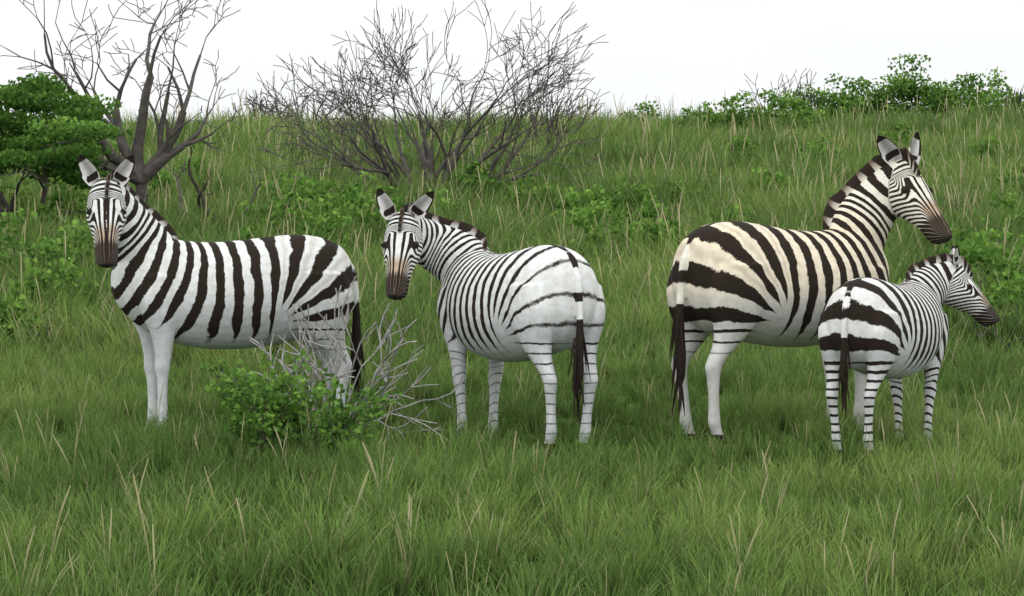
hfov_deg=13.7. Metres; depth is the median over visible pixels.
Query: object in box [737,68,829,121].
bare shrub
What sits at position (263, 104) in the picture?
bare shrub
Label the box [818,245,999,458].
zebra foal
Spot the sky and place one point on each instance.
(696, 51)
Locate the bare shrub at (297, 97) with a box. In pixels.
[243,57,368,121]
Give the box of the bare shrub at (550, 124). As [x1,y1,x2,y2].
[481,60,604,146]
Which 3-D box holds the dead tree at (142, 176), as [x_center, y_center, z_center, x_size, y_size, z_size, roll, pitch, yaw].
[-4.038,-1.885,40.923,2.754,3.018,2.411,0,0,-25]
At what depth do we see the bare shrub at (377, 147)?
45.12 m
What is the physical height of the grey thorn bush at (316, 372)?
1.169 m
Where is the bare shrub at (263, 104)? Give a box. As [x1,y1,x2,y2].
[223,83,295,120]
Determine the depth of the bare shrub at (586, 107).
61.91 m
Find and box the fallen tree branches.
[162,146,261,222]
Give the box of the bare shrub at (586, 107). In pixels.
[569,97,611,119]
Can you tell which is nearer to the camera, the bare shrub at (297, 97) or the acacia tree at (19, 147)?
the acacia tree at (19, 147)
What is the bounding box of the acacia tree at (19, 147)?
[0,72,153,223]
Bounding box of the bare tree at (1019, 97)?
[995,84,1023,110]
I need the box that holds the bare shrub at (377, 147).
[244,0,618,193]
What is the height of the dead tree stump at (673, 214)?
0.694 m
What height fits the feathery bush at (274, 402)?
0.696 m
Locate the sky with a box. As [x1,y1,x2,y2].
[0,0,1023,124]
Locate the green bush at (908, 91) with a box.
[0,53,1023,348]
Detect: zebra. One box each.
[77,155,364,425]
[376,189,604,452]
[666,132,952,444]
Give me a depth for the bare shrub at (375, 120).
54.77 m
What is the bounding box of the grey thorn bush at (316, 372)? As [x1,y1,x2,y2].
[233,276,465,440]
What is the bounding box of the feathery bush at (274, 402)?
[199,349,402,464]
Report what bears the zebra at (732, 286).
on the terrain
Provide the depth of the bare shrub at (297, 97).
61.99 m
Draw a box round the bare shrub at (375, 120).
[321,112,391,141]
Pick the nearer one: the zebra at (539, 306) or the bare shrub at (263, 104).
the zebra at (539, 306)
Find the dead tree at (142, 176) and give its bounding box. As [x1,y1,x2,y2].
[0,0,245,204]
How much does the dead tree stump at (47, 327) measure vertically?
0.459 m
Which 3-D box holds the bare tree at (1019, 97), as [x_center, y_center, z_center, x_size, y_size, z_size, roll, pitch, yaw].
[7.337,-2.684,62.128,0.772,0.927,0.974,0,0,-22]
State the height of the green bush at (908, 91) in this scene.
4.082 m
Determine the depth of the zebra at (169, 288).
25.64 m
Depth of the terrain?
25.10 m
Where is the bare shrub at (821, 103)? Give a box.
[791,87,836,116]

